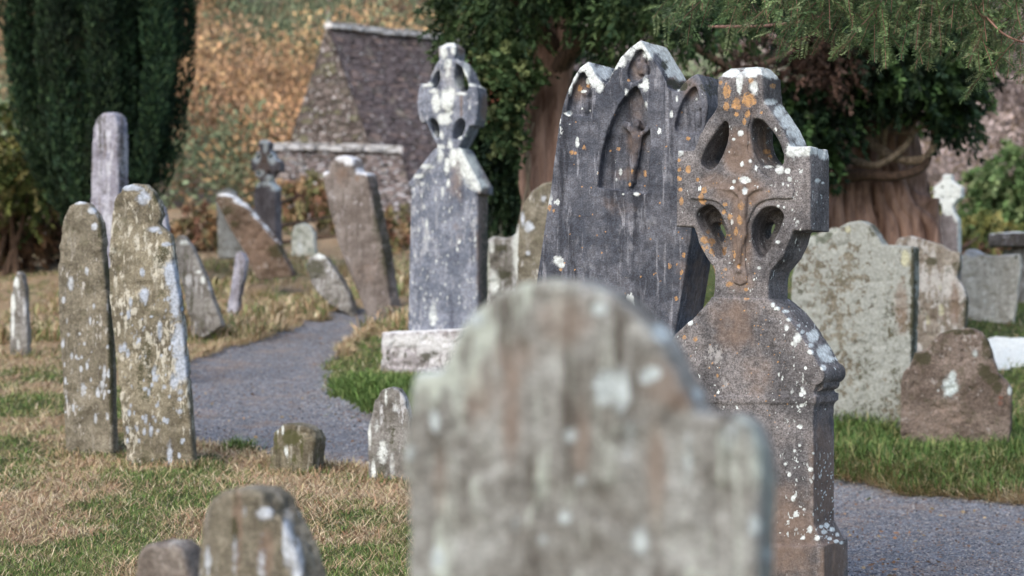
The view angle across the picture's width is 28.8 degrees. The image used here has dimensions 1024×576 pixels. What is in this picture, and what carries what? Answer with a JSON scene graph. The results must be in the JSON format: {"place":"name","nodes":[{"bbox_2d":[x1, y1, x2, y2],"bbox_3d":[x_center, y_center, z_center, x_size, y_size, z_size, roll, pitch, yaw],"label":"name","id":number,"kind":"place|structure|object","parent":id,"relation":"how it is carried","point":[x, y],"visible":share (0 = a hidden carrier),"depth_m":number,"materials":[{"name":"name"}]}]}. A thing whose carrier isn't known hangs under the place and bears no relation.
{"place":"outdoors","nodes":[
{"label":"outdoors","id":0,"kind":"place"},
{"bbox_2d":[0,249,409,344],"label":"tussock grass","id":1,"kind":"structure","parent":0,"point":[43,329],"depth_m":24.89,"materials":[{"name":"beige plant"}]},
{"bbox_2d":[0,0,1023,211],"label":"hillside","id":2,"kind":"structure","parent":0,"point":[209,81],"depth_m":66.32,"materials":[{"name":"orange plant"}]},
{"bbox_2d":[187,90,239,135],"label":"larch tree","id":3,"kind":"object","parent":2,"relation":"on","point":[208,132],"depth_m":69.61,"materials":[{"name":"orange plant"}]},
{"bbox_2d":[188,0,261,20],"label":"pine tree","id":4,"kind":"object","parent":2,"relation":"on","point":[215,4],"visible":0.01,"depth_m":81.67,"materials":[{"name":"green plant"}]},
{"bbox_2d":[214,58,270,96],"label":"larch tree","id":5,"kind":"object","parent":2,"relation":"on","point":[238,85],"depth_m":73.97,"materials":[{"name":"orange plant"}]},
{"bbox_2d":[217,110,286,161],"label":"larch tree","id":6,"kind":"object","parent":2,"relation":"on","point":[257,144],"depth_m":65.72,"materials":[{"name":"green plant"}]},
{"bbox_2d":[230,28,280,79],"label":"larch tree","id":7,"kind":"object","parent":2,"relation":"on","point":[252,49],"visible":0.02,"depth_m":75.62,"materials":[{"name":"orange plant"}]},
{"bbox_2d":[263,60,303,110],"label":"larch tree","id":8,"kind":"object","parent":2,"relation":"on","point":[281,85],"depth_m":71.70,"materials":[{"name":"orange plant"}]},
{"bbox_2d":[279,0,326,18],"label":"larch tree","id":9,"kind":"object","parent":2,"relation":"on","point":[294,11],"visible":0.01,"depth_m":81.45,"materials":[{"name":"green plant"}]},
{"bbox_2d":[0,207,1023,575],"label":"ground","id":10,"kind":"structure","parent":0,"point":[176,213],"depth_m":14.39,"materials":[{"name":"brown plant"}]},
{"bbox_2d":[10,272,31,356],"bbox_3d":[-5.000,0.353,20.263,0.230,1.042,0.097,0,0,18],"label":"stone shard","id":11,"kind":"object","parent":10,"relation":"on","point":[20,328],"visible":0.78,"depth_m":20.22,"materials":[{"name":"grey stone"}]},
{"bbox_2d":[0,92,59,276],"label":"garden bush","id":12,"kind":"object","parent":10,"relation":"on","point":[14,172],"visible":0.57,"depth_m":32.72,"materials":[{"name":"green plant"}]},
{"bbox_2d":[0,182,67,273],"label":"bracken bank","id":13,"kind":"structure","parent":10,"relation":"on","point":[47,250],"depth_m":33.74,"materials":[{"name":"brown plant"}]},
{"bbox_2d":[58,201,117,458],"bbox_3d":[-2.926,0.361,13.753,0.453,1.918,0.095,0,0,22],"label":"lichened headstone","id":14,"kind":"object","parent":10,"relation":"on","point":[88,351],"visible":0.91,"depth_m":13.71,"materials":[{"name":"grey stone"}]},
{"bbox_2d":[0,0,199,225],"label":"columnar yew","id":15,"kind":"object","parent":10,"relation":"on","point":[85,70],"visible":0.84,"depth_m":29.23,"materials":[{"name":"green plant"}]},
{"bbox_2d":[91,112,128,337],"bbox_3d":[-4.269,-0.550,21.102,0.369,2.621,0.233,0,0,20],"label":"standing stone","id":16,"kind":"object","parent":10,"relation":"on","point":[109,174],"visible":0.38,"depth_m":21.00,"materials":[{"name":"grey stone"}]},
{"bbox_2d":[109,184,196,467],"bbox_3d":[-2.376,0.332,13.209,0.600,2.055,0.109,0,0,9],"label":"lichened headstone","id":17,"kind":"object","parent":10,"relation":"on","point":[151,338],"visible":0.88,"depth_m":13.17,"materials":[{"name":"grey stone"}]},
{"bbox_2d":[162,202,169,230],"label":"buried headstone","id":18,"kind":"object","parent":10,"relation":"on","point":[166,224],"visible":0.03,"depth_m":18.02,"materials":[{"name":"grey stone"}]},
{"bbox_2d":[136,539,200,575],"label":"headstone","id":19,"kind":"object","parent":10,"relation":"on","point":[175,557],"visible":0.92,"depth_m":5.41,"materials":[{"name":"grey stone"}]},
{"bbox_2d":[175,235,224,339],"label":"leaning headstone","id":20,"kind":"object","parent":10,"relation":"on","point":[203,308],"visible":0.93,"depth_m":21.55,"materials":[{"name":"grey stone"}]},
{"bbox_2d":[0,432,410,571],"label":"loose hay","id":21,"kind":"object","parent":10,"relation":"on","point":[192,512],"visible":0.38,"depth_m":11.62,"materials":[{"name":"beige plant"}]},
{"bbox_2d":[216,188,245,258],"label":"blank headstone","id":22,"kind":"object","parent":10,"relation":"on","point":[229,246],"visible":0.4,"depth_m":33.03,"materials":[{"name":"stone"}]},
{"bbox_2d":[227,251,248,320],"bbox_3d":[-3.371,0.050,24.424,0.302,0.998,0.098,0,0,28],"label":"stone shard","id":23,"kind":"object","parent":10,"relation":"on","point":[239,277],"visible":0.8,"depth_m":24.38,"materials":[{"name":"grey stone"}]},
{"bbox_2d":[216,193,296,279],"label":"leaning headstone","id":24,"kind":"object","parent":10,"relation":"on","point":[261,245],"visible":1,"depth_m":29.01,"materials":[{"name":"brown stone"}]},
{"bbox_2d":[199,484,325,575],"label":"headstone","id":25,"kind":"object","parent":10,"relation":"on","point":[257,530],"visible":1,"depth_m":4.71,"materials":[{"name":"grey stone"}]},
{"bbox_2d":[251,140,284,243],"bbox_3d":[-4.050,-1.569,33.123,0.567,1.768,0.250,0,0,22],"label":"celtic cross","id":26,"kind":"object","parent":10,"relation":"on","point":[267,166],"visible":0.84,"depth_m":33.02,"materials":[{"name":"stone"}]},
{"bbox_2d":[169,168,410,254],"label":"bracken bank","id":27,"kind":"structure","parent":10,"relation":"on","point":[300,209],"depth_m":38.34,"materials":[{"name":"brown plant"}]},
{"bbox_2d":[189,304,398,473],"bbox_3d":[-1.981,0.718,19.073,3.026,1.142,14.137,0,0,-3],"label":"edge straw","id":28,"kind":"object","parent":10,"relation":"on","point":[343,351],"visible":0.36,"depth_m":20.57,"materials":[{"name":"beige plant"}]},
{"bbox_2d":[269,422,325,473],"bbox_3d":[-1.402,1.124,12.964,0.366,0.495,0.176,0,0,24],"label":"gravestone","id":29,"kind":"object","parent":10,"relation":"on","point":[301,445],"visible":0.6,"depth_m":12.89,"materials":[{"name":"grey stone"}]},
{"bbox_2d":[291,223,317,257],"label":"headstone","id":30,"kind":"object","parent":10,"relation":"on","point":[304,238],"visible":0.69,"depth_m":36.76,"materials":[{"name":"grey stone"}]},
{"bbox_2d":[214,369,417,454],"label":"verge grass","id":31,"kind":"structure","parent":10,"relation":"on","point":[367,388],"depth_m":16.29,"materials":[{"name":"green plant"}]},
{"bbox_2d":[306,253,357,315],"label":"toppled headstone","id":32,"kind":"object","parent":10,"relation":"on","point":[328,281],"visible":0.98,"depth_m":25.64,"materials":[{"name":"grey stone"}]},
{"bbox_2d":[259,142,410,219],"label":"chapel annex","id":33,"kind":"object","parent":10,"relation":"on","point":[384,164],"visible":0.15,"depth_m":50.84,"materials":[{"name":"stone"}]},
{"bbox_2d":[323,155,400,315],"bbox_3d":[-1.942,-0.656,25.774,1.064,2.127,0.276,0,0,27],"label":"leaning headstone","id":34,"kind":"object","parent":10,"relation":"on","point":[353,195],"visible":0.92,"depth_m":25.64,"materials":[{"name":"grey stone"}]},
{"bbox_2d":[368,387,410,481],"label":"headstone","id":35,"kind":"object","parent":10,"relation":"on","point":[387,429],"visible":0.66,"depth_m":12.43,"materials":[{"name":"grey stone"}]},
{"bbox_2d":[381,43,492,372],"bbox_3d":[-0.690,-0.590,18.732,0.987,3.405,0.581,0,0,22],"label":"celtic cross headstone","id":36,"kind":"object","parent":10,"relation":"on","point":[450,186],"visible":0.86,"depth_m":18.57,"materials":[{"name":"grey stone"}]},
{"bbox_2d":[290,22,589,191],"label":"stone chapel","id":37,"kind":"structure","parent":10,"relation":"on","point":[365,83],"depth_m":54.97,"materials":[{"name":"grey stone"}]},
{"bbox_2d":[487,213,515,293],"bbox_3d":[-0.068,-0.275,24.058,0.563,1.765,0.136,0,0,14],"label":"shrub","id":38,"kind":"object","parent":10,"relation":"on","point":[501,233],"visible":0.01,"depth_m":24.04,"materials":[{"name":"green plant"}]},
{"bbox_2d":[488,224,518,300],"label":"broken headstone","id":39,"kind":"object","parent":10,"relation":"on","point":[503,261],"visible":0.33,"depth_m":21.50,"materials":[{"name":"grey stone"}]},
{"bbox_2d":[0,252,1019,484],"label":"tuft grass","id":40,"kind":"structure","parent":10,"relation":"on","point":[200,462],"depth_m":13.18,"materials":[{"name":"beige plant"}]},
{"bbox_2d":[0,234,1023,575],"bbox_3d":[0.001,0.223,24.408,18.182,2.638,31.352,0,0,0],"label":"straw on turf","id":41,"kind":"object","parent":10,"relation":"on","point":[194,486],"visible":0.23,"depth_m":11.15,"materials":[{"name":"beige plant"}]},
{"bbox_2d":[518,182,551,284],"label":"leaning headstone","id":42,"kind":"object","parent":10,"relation":"on","point":[533,216],"visible":0.29,"depth_m":17.03,"materials":[{"name":"grey stone"}]},
{"bbox_2d":[404,277,775,575],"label":"shouldered headstone","id":43,"kind":"object","parent":10,"relation":"on","point":[558,426],"visible":1,"depth_m":2.95,"materials":[{"name":"grey stone"}]},
{"bbox_2d":[414,0,802,248],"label":"ivy clad yew","id":44,"kind":"object","parent":10,"relation":"on","point":[525,81],"visible":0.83,"depth_m":19.48,"materials":[{"name":"green plant"}]},
{"bbox_2d":[537,40,718,335],"bbox_3d":[0.489,0.202,9.813,1.143,2.787,0.322,0,0,27],"label":"triple arched headstone","id":45,"kind":"object","parent":10,"relation":"on","point":[634,121],"visible":0.48,"depth_m":9.62,"materials":[{"name":"grey stone"}]},
{"bbox_2d":[675,67,847,575],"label":"celtic cross headstone","id":46,"kind":"object","parent":10,"relation":"on","point":[751,340],"visible":0.84,"depth_m":8.97,"materials":[{"name":"grey stone"}]},
{"bbox_2d":[808,228,838,245],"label":"buried headstone","id":47,"kind":"object","parent":10,"relation":"on","point":[820,238],"visible":0.03,"depth_m":22.05,"materials":[{"name":"grey stone"}]},
{"bbox_2d":[645,0,1023,104],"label":"overhanging yew branch","id":48,"kind":"object","parent":10,"relation":"on","point":[979,29],"visible":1,"depth_m":9.13,"materials":[{"name":"green plant"}]},
{"bbox_2d":[680,0,1014,244],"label":"spreading yew","id":49,"kind":"object","parent":10,"relation":"on","point":[862,128],"visible":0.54,"depth_m":22.45,"materials":[{"name":"green plant"}]},
{"bbox_2d":[791,221,918,427],"bbox_3d":[2.965,0.415,17.281,1.119,1.994,0.214,0,0,27],"label":"shouldered headstone","id":50,"kind":"object","parent":10,"relation":"on","point":[855,291],"visible":0.62,"depth_m":17.14,"materials":[{"name":"grey stone"}]},
{"bbox_2d":[833,405,1023,502],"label":"bank grass","id":51,"kind":"structure","parent":10,"relation":"on","point":[867,439],"depth_m":15.03,"materials":[{"name":"green plant"}]},
{"bbox_2d":[834,443,1023,506],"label":"grass","id":52,"kind":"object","parent":10,"relation":"on","point":[1014,498],"visible":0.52,"depth_m":14.50,"materials":[{"name":"green plant"}]},
{"bbox_2d":[895,236,968,351],"bbox_3d":[4.212,0.280,20.053,0.756,1.616,0.154,0,0,22],"label":"mottled headstone","id":53,"kind":"object","parent":10,"relation":"on","point":[943,300],"visible":0.48,"depth_m":19.96,"materials":[{"name":"stone"}]},
{"bbox_2d":[934,174,963,278],"bbox_3d":[6.609,-0.775,30.111,0.429,1.878,0.228,0,0,24],"label":"celtic cross","id":54,"kind":"object","parent":10,"relation":"on","point":[948,191],"visible":0.69,"depth_m":30.01,"materials":[{"name":"light grey stone"},{"name":"white stone"}]},
{"bbox_2d":[900,328,1012,449],"bbox_3d":[3.558,0.943,15.953,0.879,1.251,0.140,0,0,17],"label":"headstone","id":55,"kind":"object","parent":10,"relation":"on","point":[954,381],"visible":0.63,"depth_m":15.89,"materials":[{"name":"brown stone"}]},
{"bbox_2d":[930,186,1023,255],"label":"garden bush","id":56,"kind":"object","parent":10,"relation":"on","point":[984,224],"visible":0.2,"depth_m":35.71,"materials":[{"name":"green plant"}]},
{"bbox_2d":[956,136,1023,248],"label":"garden bush","id":57,"kind":"object","parent":10,"relation":"on","point":[993,186],"visible":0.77,"depth_m":37.48,"materials":[{"name":"green plant"}]},
{"bbox_2d":[960,249,1021,323],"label":"blank headstone","id":58,"kind":"object","parent":10,"relation":"on","point":[991,283],"visible":0.83,"depth_m":25.41,"materials":[{"name":"grey stone"}]},
{"bbox_2d":[988,336,1023,369],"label":"grave ledger","id":59,"kind":"object","parent":10,"relation":"on","point":[1001,347],"visible":0.61,"depth_m":21.66,"materials":[{"name":"white stone"}]},
{"bbox_2d":[988,232,1023,302],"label":"table tomb","id":60,"kind":"object","parent":10,"relation":"on","point":[1014,241],"visible":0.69,"depth_m":27.07,"materials":[{"name":"stone"}]},
{"bbox_2d":[189,307,1023,575],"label":"path","id":61,"kind":"structure","parent":0,"point":[343,317],"depth_m":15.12,"materials":[{"name":"grey gravel"}]},
{"bbox_2d":[195,323,1023,575],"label":"fallen leaves","id":62,"kind":"object","parent":61,"relation":"on","point":[895,537],"visible":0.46,"depth_m":12.97,"materials":[{"name":"brown plant"}]}
]}

